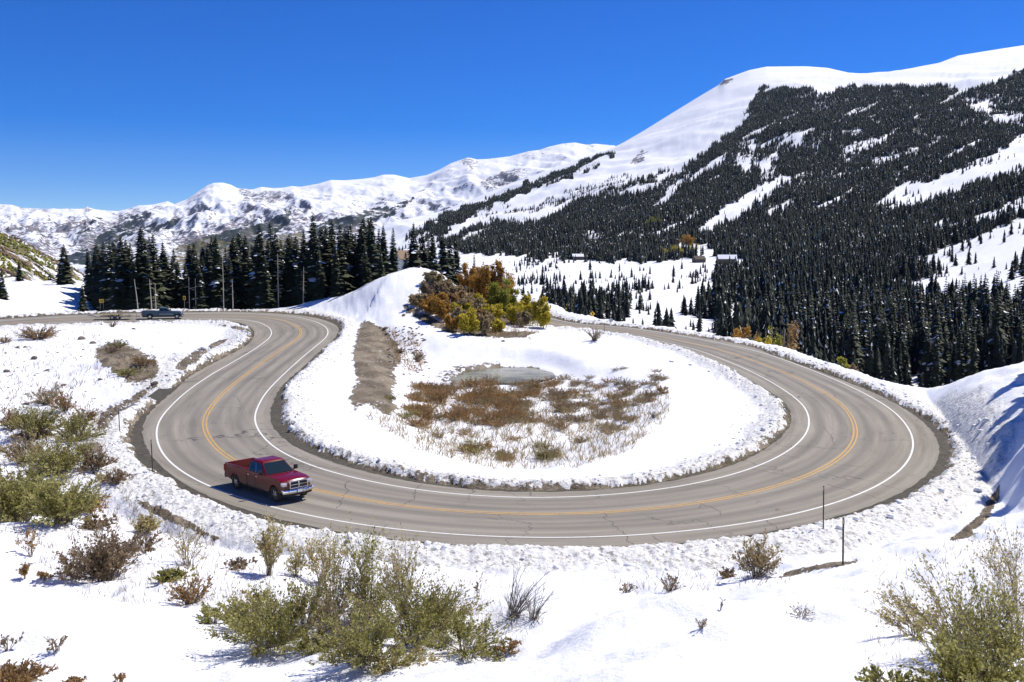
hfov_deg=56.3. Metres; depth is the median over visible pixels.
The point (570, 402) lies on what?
willow clump
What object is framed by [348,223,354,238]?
spruce tree
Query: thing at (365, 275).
spruce tree
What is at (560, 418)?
willow clump
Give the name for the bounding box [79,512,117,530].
willow shrub
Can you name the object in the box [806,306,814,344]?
spruce tree
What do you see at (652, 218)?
aspen tree
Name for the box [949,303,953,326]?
spruce tree
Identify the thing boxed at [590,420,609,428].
willow clump
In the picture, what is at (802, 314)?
spruce tree
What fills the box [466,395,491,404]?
willow clump
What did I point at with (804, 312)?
spruce tree
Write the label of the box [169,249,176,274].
spruce tree
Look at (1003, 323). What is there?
spruce tree
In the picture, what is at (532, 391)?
willow clump
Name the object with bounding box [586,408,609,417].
willow clump
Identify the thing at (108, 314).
wooden ramp
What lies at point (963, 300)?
spruce tree
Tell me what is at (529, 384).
willow clump
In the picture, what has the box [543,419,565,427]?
willow clump
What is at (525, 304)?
aspen tree
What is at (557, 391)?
willow clump
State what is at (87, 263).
spruce tree
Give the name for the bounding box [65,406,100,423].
willow shrub
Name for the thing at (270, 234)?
spruce tree
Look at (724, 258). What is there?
cabin
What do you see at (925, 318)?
spruce tree
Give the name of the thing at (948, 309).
spruce tree
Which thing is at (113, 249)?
spruce tree
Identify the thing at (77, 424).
willow shrub
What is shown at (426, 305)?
aspen tree
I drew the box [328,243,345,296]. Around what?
spruce tree
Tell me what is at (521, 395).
willow clump
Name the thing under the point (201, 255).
spruce tree
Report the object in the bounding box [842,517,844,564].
delineator post
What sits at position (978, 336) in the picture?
spruce tree
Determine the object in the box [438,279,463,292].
aspen tree
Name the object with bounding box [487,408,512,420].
willow clump
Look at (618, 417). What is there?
willow clump
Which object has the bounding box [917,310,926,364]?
spruce tree
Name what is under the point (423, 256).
spruce tree
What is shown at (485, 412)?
willow clump
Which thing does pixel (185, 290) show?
spruce tree
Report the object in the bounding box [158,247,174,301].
spruce tree
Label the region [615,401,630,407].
willow clump
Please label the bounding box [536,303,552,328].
aspen tree
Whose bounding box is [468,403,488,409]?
willow clump
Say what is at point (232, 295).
dead tree
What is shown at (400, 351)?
willow shrub
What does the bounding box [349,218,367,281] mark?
spruce tree
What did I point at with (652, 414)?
willow shrub
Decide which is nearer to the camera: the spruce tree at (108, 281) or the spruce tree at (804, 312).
the spruce tree at (108, 281)
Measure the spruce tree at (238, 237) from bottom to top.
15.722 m
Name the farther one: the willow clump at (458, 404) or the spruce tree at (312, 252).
the spruce tree at (312, 252)
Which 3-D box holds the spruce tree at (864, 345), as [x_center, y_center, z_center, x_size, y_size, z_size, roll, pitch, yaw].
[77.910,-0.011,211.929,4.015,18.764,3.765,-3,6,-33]
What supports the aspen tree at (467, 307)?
on the snowy ground at (596, 625)
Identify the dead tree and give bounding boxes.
[222,257,223,308]
[228,281,233,309]
[273,254,282,307]
[299,267,307,303]
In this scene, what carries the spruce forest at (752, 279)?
on the forested mountain
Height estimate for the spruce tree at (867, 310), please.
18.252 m
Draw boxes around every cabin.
[396,250,427,270]
[571,254,583,259]
[692,256,705,262]
[717,255,736,263]
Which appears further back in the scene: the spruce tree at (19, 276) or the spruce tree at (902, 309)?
the spruce tree at (902, 309)
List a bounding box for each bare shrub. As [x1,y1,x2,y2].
[502,560,558,621]
[523,581,556,621]
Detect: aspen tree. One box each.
[408,293,428,305]
[417,294,434,312]
[418,280,436,292]
[422,270,444,283]
[427,282,449,297]
[428,291,451,319]
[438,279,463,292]
[443,314,462,329]
[448,289,473,302]
[449,301,472,313]
[450,295,490,311]
[451,306,466,318]
[456,262,475,295]
[458,308,479,333]
[466,262,498,299]
[472,292,492,305]
[476,308,486,319]
[478,313,492,334]
[479,258,516,296]
[480,302,504,320]
[485,309,494,320]
[487,277,521,315]
[490,317,505,331]
[505,302,522,324]
[516,310,532,327]
[518,291,550,325]
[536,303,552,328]
[645,216,661,222]
[660,244,698,252]
[679,233,694,245]
[732,325,763,340]
[755,333,771,343]
[762,325,783,345]
[779,320,799,349]
[836,356,849,367]
[846,363,858,371]
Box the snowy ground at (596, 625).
[0,267,1023,681]
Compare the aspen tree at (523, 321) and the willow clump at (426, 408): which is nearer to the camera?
the willow clump at (426, 408)
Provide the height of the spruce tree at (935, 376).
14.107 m
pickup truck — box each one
[141,307,183,318]
[224,455,312,500]
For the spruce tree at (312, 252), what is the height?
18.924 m
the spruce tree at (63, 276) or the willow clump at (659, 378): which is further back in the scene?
the spruce tree at (63, 276)
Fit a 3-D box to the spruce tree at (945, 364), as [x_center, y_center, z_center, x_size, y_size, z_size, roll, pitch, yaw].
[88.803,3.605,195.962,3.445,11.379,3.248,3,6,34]
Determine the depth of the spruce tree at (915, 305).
257.87 m
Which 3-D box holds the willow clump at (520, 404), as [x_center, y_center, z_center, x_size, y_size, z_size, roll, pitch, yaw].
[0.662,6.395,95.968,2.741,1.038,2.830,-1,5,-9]
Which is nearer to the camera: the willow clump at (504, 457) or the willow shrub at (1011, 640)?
the willow shrub at (1011, 640)
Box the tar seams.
[235,351,870,544]
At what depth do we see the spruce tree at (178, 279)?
188.10 m
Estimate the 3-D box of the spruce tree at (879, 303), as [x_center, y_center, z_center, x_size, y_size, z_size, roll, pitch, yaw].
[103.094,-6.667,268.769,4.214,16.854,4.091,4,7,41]
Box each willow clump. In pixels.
[384,394,399,398]
[390,406,421,418]
[399,403,429,410]
[402,412,426,426]
[404,391,419,397]
[406,402,437,414]
[408,394,423,400]
[409,417,433,428]
[410,381,436,390]
[412,404,434,418]
[420,386,443,395]
[423,391,448,400]
[423,409,447,418]
[426,428,445,438]
[428,388,450,399]
[430,386,450,400]
[433,398,451,404]
[437,401,472,420]
[444,383,460,394]
[448,413,473,420]
[449,393,467,401]
[449,400,471,409]
[451,436,487,452]
[452,406,471,414]
[453,423,473,435]
[457,442,474,452]
[458,376,475,387]
[459,388,481,396]
[459,391,478,404]
[461,384,486,395]
[462,393,481,401]
[463,376,484,387]
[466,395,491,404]
[467,416,487,424]
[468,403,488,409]
[471,406,489,415]
[476,370,497,384]
[476,416,504,422]
[477,391,492,401]
[478,406,503,419]
[480,380,499,385]
[480,382,497,391]
[480,441,496,448]
[486,385,507,392]
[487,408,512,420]
[488,415,509,427]
[489,403,507,409]
[489,451,519,458]
[491,391,515,399]
[493,403,526,418]
[494,448,510,455]
[495,452,517,460]
[498,402,518,410]
[500,414,517,422]
[503,386,523,395]
[505,380,519,386]
[507,434,523,440]
[509,389,529,397]
[509,413,534,423]
[511,401,531,407]
[518,399,539,405]
[519,406,543,416]
[521,378,545,387]
[524,387,541,395]
[525,383,542,390]
[528,441,566,457]
[530,391,544,397]
[530,437,550,447]
[531,449,559,459]
[532,383,549,389]
[535,393,563,401]
[537,414,557,423]
[542,377,558,386]
[543,376,561,384]
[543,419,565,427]
[545,382,556,392]
[545,398,577,406]
[547,387,573,396]
[549,400,575,411]
[549,402,575,412]
[550,396,573,403]
[550,411,575,421]
[551,390,572,399]
[553,418,572,429]
[554,373,574,379]
[554,391,572,398]
[563,413,583,420]
[567,380,579,386]
[568,379,580,384]
[568,434,593,442]
[570,415,589,422]
[575,398,593,406]
[575,437,591,442]
[576,391,596,397]
[581,381,598,387]
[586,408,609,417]
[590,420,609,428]
[591,382,603,389]
[591,412,613,419]
[601,376,613,383]
[607,398,623,407]
[609,409,629,415]
[610,423,631,431]
[611,376,629,383]
[611,414,626,420]
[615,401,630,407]
[618,413,646,420]
[619,388,633,395]
[622,383,640,390]
[636,395,652,402]
[639,387,663,396]
[642,379,659,385]
[651,375,669,381]
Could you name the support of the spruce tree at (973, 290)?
on the snowy ground at (596, 625)
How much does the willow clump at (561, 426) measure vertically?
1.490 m
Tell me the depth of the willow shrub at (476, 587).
14.02 m
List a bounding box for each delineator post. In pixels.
[150,440,152,471]
[823,486,824,527]
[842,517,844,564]
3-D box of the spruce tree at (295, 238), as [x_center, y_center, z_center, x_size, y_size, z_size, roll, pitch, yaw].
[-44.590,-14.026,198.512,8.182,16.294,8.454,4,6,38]
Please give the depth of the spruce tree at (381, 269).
176.18 m
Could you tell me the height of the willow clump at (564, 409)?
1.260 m
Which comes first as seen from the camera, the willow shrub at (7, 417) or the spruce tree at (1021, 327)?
the willow shrub at (7, 417)
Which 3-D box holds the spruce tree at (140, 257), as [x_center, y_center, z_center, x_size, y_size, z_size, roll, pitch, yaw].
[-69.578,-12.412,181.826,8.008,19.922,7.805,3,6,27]
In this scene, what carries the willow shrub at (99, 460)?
on the snowy ground at (596, 625)
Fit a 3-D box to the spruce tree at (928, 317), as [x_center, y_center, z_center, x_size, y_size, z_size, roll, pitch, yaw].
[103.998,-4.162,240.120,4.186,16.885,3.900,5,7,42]
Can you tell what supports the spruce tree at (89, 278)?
on the snowy ground at (596, 625)
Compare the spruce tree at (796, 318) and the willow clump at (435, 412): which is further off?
the spruce tree at (796, 318)
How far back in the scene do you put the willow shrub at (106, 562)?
22.68 m
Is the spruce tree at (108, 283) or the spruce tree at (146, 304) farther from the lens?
the spruce tree at (108, 283)
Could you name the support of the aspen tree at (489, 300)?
on the snowy ground at (596, 625)
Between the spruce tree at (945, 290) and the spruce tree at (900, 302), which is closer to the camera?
the spruce tree at (900, 302)
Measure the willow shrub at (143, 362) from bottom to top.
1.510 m
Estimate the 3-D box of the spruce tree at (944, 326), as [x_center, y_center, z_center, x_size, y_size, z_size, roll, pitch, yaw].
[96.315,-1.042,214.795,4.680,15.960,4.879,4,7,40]
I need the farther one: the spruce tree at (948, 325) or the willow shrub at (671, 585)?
the spruce tree at (948, 325)
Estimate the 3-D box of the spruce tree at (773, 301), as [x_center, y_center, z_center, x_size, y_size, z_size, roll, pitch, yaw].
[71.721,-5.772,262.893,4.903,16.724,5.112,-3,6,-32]
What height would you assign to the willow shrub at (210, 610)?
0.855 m
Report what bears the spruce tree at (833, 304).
on the snowy ground at (596, 625)
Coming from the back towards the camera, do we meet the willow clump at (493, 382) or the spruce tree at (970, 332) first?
the spruce tree at (970, 332)
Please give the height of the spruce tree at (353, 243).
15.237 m
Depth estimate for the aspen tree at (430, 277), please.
169.86 m
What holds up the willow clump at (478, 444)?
on the snowy ground at (596, 625)
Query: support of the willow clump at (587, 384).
on the snowy ground at (596, 625)
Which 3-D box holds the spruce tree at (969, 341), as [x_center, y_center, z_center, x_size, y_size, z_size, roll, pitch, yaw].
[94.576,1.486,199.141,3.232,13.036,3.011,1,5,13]
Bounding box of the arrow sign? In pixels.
[99,299,103,311]
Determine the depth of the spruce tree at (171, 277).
193.14 m
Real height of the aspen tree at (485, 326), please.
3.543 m
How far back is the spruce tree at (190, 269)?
197.82 m
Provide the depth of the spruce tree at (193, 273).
186.03 m
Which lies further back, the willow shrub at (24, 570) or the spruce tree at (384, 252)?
the spruce tree at (384, 252)
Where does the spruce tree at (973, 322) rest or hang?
on the snowy ground at (596, 625)
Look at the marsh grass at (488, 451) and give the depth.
79.83 m
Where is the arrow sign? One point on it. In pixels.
(101, 301)
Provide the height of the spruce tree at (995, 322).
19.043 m
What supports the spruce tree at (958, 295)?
on the snowy ground at (596, 625)
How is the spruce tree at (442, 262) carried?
on the snowy ground at (596, 625)
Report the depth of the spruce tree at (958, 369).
188.80 m
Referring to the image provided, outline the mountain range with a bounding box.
[0,143,614,274]
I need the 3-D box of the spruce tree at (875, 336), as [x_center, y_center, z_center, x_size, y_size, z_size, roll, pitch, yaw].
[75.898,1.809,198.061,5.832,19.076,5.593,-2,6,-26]
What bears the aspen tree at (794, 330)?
on the snowy ground at (596, 625)
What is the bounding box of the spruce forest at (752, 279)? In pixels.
[517,204,1023,387]
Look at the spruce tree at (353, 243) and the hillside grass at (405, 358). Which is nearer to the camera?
the hillside grass at (405, 358)
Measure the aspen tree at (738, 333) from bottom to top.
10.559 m
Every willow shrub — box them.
[0,334,13,342]
[0,402,73,436]
[0,404,25,428]
[0,431,65,464]
[0,452,91,522]
[0,632,23,651]
[0,657,58,681]
[12,323,65,339]
[15,468,109,527]
[15,526,39,556]
[16,561,33,578]
[18,434,95,476]
[21,381,66,404]
[36,571,53,580]
[42,635,67,651]
[44,410,108,442]
[48,391,77,411]
[52,542,90,581]
[59,522,147,581]
[62,675,87,681]
[63,493,111,513]
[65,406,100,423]
[72,444,119,471]
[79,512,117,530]
[94,468,133,484]
[104,345,120,352]
[105,339,127,347]
[111,366,142,376]
[112,672,126,681]
[119,530,162,552]
[130,510,164,533]
[131,354,156,365]
[147,563,197,582]
[160,523,210,567]
[160,566,217,606]
[196,574,323,658]
[196,600,226,623]
[201,594,264,626]
[223,556,257,570]
[229,587,271,611]
[248,505,291,574]
[254,566,349,629]
[275,617,344,657]
[283,537,320,577]
[289,522,371,627]
[294,589,386,641]
[299,532,339,582]
[304,597,430,674]
[320,511,413,622]
[341,565,493,655]
[351,631,443,674]
[367,522,440,620]
[394,345,404,352]
[411,349,424,361]
[418,603,518,661]
[422,579,476,626]
[471,570,482,594]
[494,638,521,654]
[582,326,603,340]
[619,582,638,592]
[620,378,630,386]
[646,409,660,417]
[655,384,669,393]
[656,573,685,591]
[695,618,706,628]
[714,566,736,578]
[728,528,783,577]
[786,602,815,619]
[853,655,921,681]
[863,583,941,635]
[864,548,1011,652]
[897,626,1023,681]
[908,565,1023,671]
[945,501,1023,649]
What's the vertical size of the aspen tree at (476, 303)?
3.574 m
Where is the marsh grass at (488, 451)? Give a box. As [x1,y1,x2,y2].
[363,381,670,468]
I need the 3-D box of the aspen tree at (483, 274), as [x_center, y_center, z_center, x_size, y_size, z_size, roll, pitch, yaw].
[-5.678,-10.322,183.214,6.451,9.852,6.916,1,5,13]
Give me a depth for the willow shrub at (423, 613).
12.45 m
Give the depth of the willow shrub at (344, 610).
13.54 m
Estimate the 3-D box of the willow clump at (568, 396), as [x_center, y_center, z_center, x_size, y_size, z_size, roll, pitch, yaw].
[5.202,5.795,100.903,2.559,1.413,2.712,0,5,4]
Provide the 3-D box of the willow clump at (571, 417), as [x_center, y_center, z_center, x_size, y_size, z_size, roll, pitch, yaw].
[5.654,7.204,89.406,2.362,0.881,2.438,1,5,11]
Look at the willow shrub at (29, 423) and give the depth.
68.55 m
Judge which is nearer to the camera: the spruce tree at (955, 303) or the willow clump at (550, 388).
the willow clump at (550, 388)
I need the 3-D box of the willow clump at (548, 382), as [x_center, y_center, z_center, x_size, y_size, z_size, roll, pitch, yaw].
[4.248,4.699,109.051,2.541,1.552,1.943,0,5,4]
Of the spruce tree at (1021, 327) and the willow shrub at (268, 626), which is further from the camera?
the spruce tree at (1021, 327)
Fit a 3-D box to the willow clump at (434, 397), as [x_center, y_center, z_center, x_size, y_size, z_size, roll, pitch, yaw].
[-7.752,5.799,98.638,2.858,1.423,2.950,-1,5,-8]
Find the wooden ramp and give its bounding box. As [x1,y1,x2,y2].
[100,314,117,315]
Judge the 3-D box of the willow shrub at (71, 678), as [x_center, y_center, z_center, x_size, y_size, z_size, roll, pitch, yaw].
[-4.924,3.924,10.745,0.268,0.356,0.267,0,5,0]
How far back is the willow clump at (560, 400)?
96.54 m
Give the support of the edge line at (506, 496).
on the road
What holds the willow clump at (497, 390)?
on the snowy ground at (596, 625)
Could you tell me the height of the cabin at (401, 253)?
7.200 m
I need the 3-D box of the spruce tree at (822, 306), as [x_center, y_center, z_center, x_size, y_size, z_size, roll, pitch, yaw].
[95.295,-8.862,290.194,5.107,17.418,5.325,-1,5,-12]
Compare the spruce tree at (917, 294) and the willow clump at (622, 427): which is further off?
the spruce tree at (917, 294)
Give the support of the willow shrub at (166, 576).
on the snowy ground at (596, 625)
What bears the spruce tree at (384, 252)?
on the snowy ground at (596, 625)
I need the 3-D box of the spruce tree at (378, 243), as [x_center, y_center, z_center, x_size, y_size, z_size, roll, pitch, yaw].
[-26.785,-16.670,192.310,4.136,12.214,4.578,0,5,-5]
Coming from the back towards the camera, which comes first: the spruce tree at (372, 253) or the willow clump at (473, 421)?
the spruce tree at (372, 253)
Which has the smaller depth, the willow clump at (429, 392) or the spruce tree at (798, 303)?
the willow clump at (429, 392)
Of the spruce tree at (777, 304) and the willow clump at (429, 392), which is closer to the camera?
the willow clump at (429, 392)
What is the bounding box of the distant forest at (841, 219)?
[398,68,1023,272]
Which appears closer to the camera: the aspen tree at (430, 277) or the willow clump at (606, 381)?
the willow clump at (606, 381)
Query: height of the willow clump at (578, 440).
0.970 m
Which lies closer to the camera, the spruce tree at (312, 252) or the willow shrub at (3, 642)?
the willow shrub at (3, 642)
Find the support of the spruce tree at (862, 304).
on the snowy ground at (596, 625)
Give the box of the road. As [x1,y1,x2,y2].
[0,312,938,546]
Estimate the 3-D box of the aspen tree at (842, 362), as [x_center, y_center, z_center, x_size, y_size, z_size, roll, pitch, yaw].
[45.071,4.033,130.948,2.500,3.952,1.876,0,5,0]
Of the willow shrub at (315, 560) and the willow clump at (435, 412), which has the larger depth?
the willow clump at (435, 412)
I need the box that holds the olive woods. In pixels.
[0,232,79,280]
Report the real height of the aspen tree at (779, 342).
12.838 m
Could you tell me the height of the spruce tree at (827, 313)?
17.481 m
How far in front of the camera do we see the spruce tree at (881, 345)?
193.50 m
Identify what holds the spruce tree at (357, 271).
on the snowy ground at (596, 625)
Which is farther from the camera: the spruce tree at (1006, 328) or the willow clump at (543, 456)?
the spruce tree at (1006, 328)
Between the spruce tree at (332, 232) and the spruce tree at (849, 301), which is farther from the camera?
the spruce tree at (849, 301)
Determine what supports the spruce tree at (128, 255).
on the snowy ground at (596, 625)
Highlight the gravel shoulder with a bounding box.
[0,311,950,545]
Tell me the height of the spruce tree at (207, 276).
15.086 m
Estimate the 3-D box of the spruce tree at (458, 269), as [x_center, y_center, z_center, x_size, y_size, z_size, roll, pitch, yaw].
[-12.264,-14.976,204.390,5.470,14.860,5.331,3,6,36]
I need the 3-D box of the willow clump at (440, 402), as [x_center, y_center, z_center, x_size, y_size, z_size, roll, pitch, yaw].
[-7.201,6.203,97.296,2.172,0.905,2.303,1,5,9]
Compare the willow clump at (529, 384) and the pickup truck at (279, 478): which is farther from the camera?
the willow clump at (529, 384)
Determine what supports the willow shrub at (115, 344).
on the snowy ground at (596, 625)
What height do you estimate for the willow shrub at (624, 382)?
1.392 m
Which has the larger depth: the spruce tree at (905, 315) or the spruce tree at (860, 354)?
the spruce tree at (905, 315)
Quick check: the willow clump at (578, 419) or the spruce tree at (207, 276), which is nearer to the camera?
the willow clump at (578, 419)
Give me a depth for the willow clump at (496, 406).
94.42 m
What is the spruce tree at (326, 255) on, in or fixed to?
on the snowy ground at (596, 625)
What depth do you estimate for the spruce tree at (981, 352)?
191.77 m
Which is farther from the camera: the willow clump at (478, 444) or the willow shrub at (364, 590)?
the willow clump at (478, 444)
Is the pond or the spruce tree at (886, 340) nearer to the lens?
the pond
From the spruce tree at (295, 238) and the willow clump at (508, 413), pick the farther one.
the spruce tree at (295, 238)
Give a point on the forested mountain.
(682, 135)
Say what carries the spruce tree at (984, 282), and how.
on the snowy ground at (596, 625)
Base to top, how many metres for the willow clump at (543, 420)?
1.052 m
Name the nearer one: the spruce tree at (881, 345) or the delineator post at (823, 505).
the delineator post at (823, 505)
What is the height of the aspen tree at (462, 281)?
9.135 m
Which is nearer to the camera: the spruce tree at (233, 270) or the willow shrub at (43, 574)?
the willow shrub at (43, 574)
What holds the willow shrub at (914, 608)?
on the snowy ground at (596, 625)
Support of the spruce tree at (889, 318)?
on the snowy ground at (596, 625)
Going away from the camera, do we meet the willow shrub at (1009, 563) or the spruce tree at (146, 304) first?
the willow shrub at (1009, 563)
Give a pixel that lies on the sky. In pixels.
(108, 105)
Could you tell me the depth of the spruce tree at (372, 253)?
181.47 m
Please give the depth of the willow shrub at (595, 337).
139.69 m
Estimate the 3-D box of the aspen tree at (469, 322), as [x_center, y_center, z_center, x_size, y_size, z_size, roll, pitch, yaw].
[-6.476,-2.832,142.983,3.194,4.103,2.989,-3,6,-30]
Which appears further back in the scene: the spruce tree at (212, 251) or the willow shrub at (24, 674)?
the spruce tree at (212, 251)
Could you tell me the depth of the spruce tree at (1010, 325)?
210.06 m
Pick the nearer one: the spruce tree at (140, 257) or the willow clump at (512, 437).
the willow clump at (512, 437)
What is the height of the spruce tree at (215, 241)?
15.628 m
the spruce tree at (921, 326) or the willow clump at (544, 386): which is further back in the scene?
the spruce tree at (921, 326)
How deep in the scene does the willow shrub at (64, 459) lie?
55.66 m
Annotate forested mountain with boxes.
[0,45,1023,322]
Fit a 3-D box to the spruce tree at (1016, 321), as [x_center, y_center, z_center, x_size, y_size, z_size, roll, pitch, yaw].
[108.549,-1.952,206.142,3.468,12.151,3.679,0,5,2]
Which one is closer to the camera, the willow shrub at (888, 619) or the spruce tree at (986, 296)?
the willow shrub at (888, 619)
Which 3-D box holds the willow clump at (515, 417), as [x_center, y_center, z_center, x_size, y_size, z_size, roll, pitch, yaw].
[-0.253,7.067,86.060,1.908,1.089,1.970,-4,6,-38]
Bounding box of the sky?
[0,0,1023,210]
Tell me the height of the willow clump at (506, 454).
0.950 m
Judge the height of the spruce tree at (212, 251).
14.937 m
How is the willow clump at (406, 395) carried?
on the snowy ground at (596, 625)
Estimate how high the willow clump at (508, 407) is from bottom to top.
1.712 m
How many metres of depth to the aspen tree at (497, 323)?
147.05 m
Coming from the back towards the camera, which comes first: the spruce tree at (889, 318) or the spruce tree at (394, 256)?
the spruce tree at (889, 318)
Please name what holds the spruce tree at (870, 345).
on the snowy ground at (596, 625)
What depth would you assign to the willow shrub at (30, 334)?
131.04 m
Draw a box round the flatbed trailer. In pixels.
[87,311,137,319]
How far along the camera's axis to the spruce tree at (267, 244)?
190.81 m
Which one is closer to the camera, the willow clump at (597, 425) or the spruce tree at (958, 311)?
the willow clump at (597, 425)
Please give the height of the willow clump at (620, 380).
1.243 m
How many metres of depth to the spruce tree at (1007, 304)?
218.19 m
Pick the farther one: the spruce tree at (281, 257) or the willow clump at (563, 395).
the spruce tree at (281, 257)
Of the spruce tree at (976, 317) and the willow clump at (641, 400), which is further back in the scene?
the spruce tree at (976, 317)
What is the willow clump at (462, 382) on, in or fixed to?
on the snowy ground at (596, 625)
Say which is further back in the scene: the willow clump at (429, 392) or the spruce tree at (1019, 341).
the spruce tree at (1019, 341)
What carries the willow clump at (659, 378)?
on the snowy ground at (596, 625)
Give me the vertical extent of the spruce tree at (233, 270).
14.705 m
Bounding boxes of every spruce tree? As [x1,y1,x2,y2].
[0,270,9,299]
[15,260,24,280]
[52,244,75,284]
[75,285,89,311]
[80,243,101,300]
[81,249,91,292]
[85,254,100,305]
[90,241,116,311]
[90,242,105,301]
[99,253,112,308]
[99,262,112,305]
[101,235,132,310]
[107,267,123,309]
[111,241,117,256]
[123,240,131,264]
[123,262,141,309]
[124,226,165,309]
[126,243,136,278]
[138,258,162,309]
[147,237,152,256]
[148,234,174,308]
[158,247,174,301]
[165,258,175,308]
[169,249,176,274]
[170,261,182,308]
[178,264,194,309]
[180,244,191,282]
[185,250,203,309]
[187,256,192,289]
[191,241,198,270]
[192,267,208,308]
[194,263,205,291]
[197,247,206,267]
[200,257,204,287]
[202,248,213,308]
[204,243,225,308]
[204,247,218,280]
[205,237,224,269]
[209,234,221,266]
[221,246,231,291]
[221,256,239,309]
[223,234,242,272]
[224,239,240,293]
[232,248,239,273]
[233,235,253,309]
[233,262,241,308]
[236,232,243,245]
[241,224,272,309]
[249,243,256,286]
[254,255,277,308]
[264,223,274,259]
[265,240,271,270]
[266,231,287,307]
[274,243,284,281]
[279,235,296,307]
[279,237,285,262]
[290,253,307,304]
[292,236,300,262]
[293,242,299,270]
[295,231,307,282]
[300,216,328,301]
[312,251,327,298]
[317,229,327,258]
[320,227,333,296]
[325,224,355,294]
[326,218,337,276]
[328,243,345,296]
[343,228,355,292]
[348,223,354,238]
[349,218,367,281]
[350,225,367,290]
[350,234,357,258]
[359,245,372,284]
[361,217,385,281]
[375,229,380,260]
[377,249,384,277]
[378,226,394,275]
[388,228,399,272]
[401,222,422,269]
[401,252,407,267]
[418,230,428,268]
[426,230,441,272]
[426,234,429,262]
[436,232,453,282]
[445,236,457,284]
[452,238,464,289]
[470,255,475,294]
[769,291,776,311]
[774,288,783,315]
[776,290,783,315]
[788,286,795,306]
[793,302,798,335]
[794,283,801,313]
[801,293,806,321]
[802,299,807,328]
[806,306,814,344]
[820,286,830,314]
[820,291,830,322]
[827,306,832,341]
[830,290,836,316]
[832,316,840,343]
[838,295,845,326]
[839,286,844,310]
[839,318,845,344]
[845,287,850,309]
[845,312,860,364]
[845,315,863,370]
[848,304,857,340]
[852,293,857,314]
[855,323,864,371]
[858,294,866,322]
[858,302,869,372]
[864,294,870,327]
[864,307,884,369]
[867,331,872,360]
[874,309,890,364]
[877,289,883,312]
[881,326,895,362]
[885,292,896,322]
[887,294,899,336]
[889,306,898,347]
[889,320,894,355]
[891,284,896,305]
[894,319,904,361]
[896,288,902,308]
[896,325,910,369]
[899,290,905,317]
[899,301,911,339]
[900,333,909,376]
[910,277,920,309]
[910,291,927,340]
[910,323,918,365]
[912,291,916,316]
[915,326,932,387]
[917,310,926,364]
[919,309,924,345]
[922,311,930,334]
[922,339,931,387]
[924,293,931,327]
[926,308,947,386]
[927,327,942,387]
[930,296,941,344]
[937,283,941,306]
[938,301,948,338]
[941,275,949,306]
[941,305,947,334]
[941,333,950,379]
[946,297,950,320]
[946,307,951,336]
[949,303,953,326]
[951,292,958,319]
[951,327,965,381]
[954,280,960,301]
[956,296,965,326]
[960,280,966,315]
[961,319,971,367]
[961,326,970,376]
[963,327,978,377]
[965,274,978,309]
[965,316,972,351]
[968,301,981,339]
[968,306,979,341]
[975,311,983,362]
[976,275,982,302]
[977,323,990,371]
[979,279,993,316]
[980,273,990,306]
[980,297,986,330]
[985,291,991,311]
[987,291,1009,361]
[991,271,999,300]
[995,290,1008,362]
[1002,284,1010,323]
[1002,306,1009,339]
[1005,283,1012,315]
[1007,301,1014,334]
[1010,285,1019,318]
[1010,305,1019,341]
[1016,312,1023,343]
[1016,317,1023,363]
[1017,264,1023,300]
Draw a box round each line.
[0,316,857,514]
[6,313,809,497]
[12,316,853,512]
[41,318,913,537]
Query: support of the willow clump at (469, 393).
on the snowy ground at (596, 625)
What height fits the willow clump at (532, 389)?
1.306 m
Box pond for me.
[448,367,555,383]
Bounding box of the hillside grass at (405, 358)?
[383,299,539,377]
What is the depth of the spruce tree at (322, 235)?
188.07 m
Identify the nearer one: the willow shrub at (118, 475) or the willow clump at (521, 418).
the willow shrub at (118, 475)
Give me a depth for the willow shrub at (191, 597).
17.70 m
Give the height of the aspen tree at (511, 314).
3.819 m
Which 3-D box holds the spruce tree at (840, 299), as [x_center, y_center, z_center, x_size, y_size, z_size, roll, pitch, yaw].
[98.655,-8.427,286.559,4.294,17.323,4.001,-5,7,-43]
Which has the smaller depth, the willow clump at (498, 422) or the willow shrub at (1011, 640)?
the willow shrub at (1011, 640)
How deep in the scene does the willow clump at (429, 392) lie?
100.83 m
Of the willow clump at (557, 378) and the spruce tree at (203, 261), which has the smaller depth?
the willow clump at (557, 378)
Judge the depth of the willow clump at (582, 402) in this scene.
97.63 m
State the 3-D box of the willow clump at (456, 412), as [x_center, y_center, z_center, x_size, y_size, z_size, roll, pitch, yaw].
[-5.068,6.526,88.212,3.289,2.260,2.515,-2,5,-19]
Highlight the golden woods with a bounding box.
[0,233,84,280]
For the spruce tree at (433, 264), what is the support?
on the snowy ground at (596, 625)
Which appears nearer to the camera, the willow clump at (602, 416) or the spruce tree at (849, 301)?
the willow clump at (602, 416)
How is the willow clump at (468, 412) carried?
on the snowy ground at (596, 625)
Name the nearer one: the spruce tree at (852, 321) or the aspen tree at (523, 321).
the aspen tree at (523, 321)
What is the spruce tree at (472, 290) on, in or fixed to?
on the snowy ground at (596, 625)
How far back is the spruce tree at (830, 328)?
238.51 m
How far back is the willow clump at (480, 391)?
101.14 m
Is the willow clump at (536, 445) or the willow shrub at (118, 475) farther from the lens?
the willow clump at (536, 445)
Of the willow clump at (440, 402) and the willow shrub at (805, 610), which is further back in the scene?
the willow clump at (440, 402)
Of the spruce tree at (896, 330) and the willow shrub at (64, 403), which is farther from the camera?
the spruce tree at (896, 330)
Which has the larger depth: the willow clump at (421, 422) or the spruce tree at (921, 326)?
the spruce tree at (921, 326)

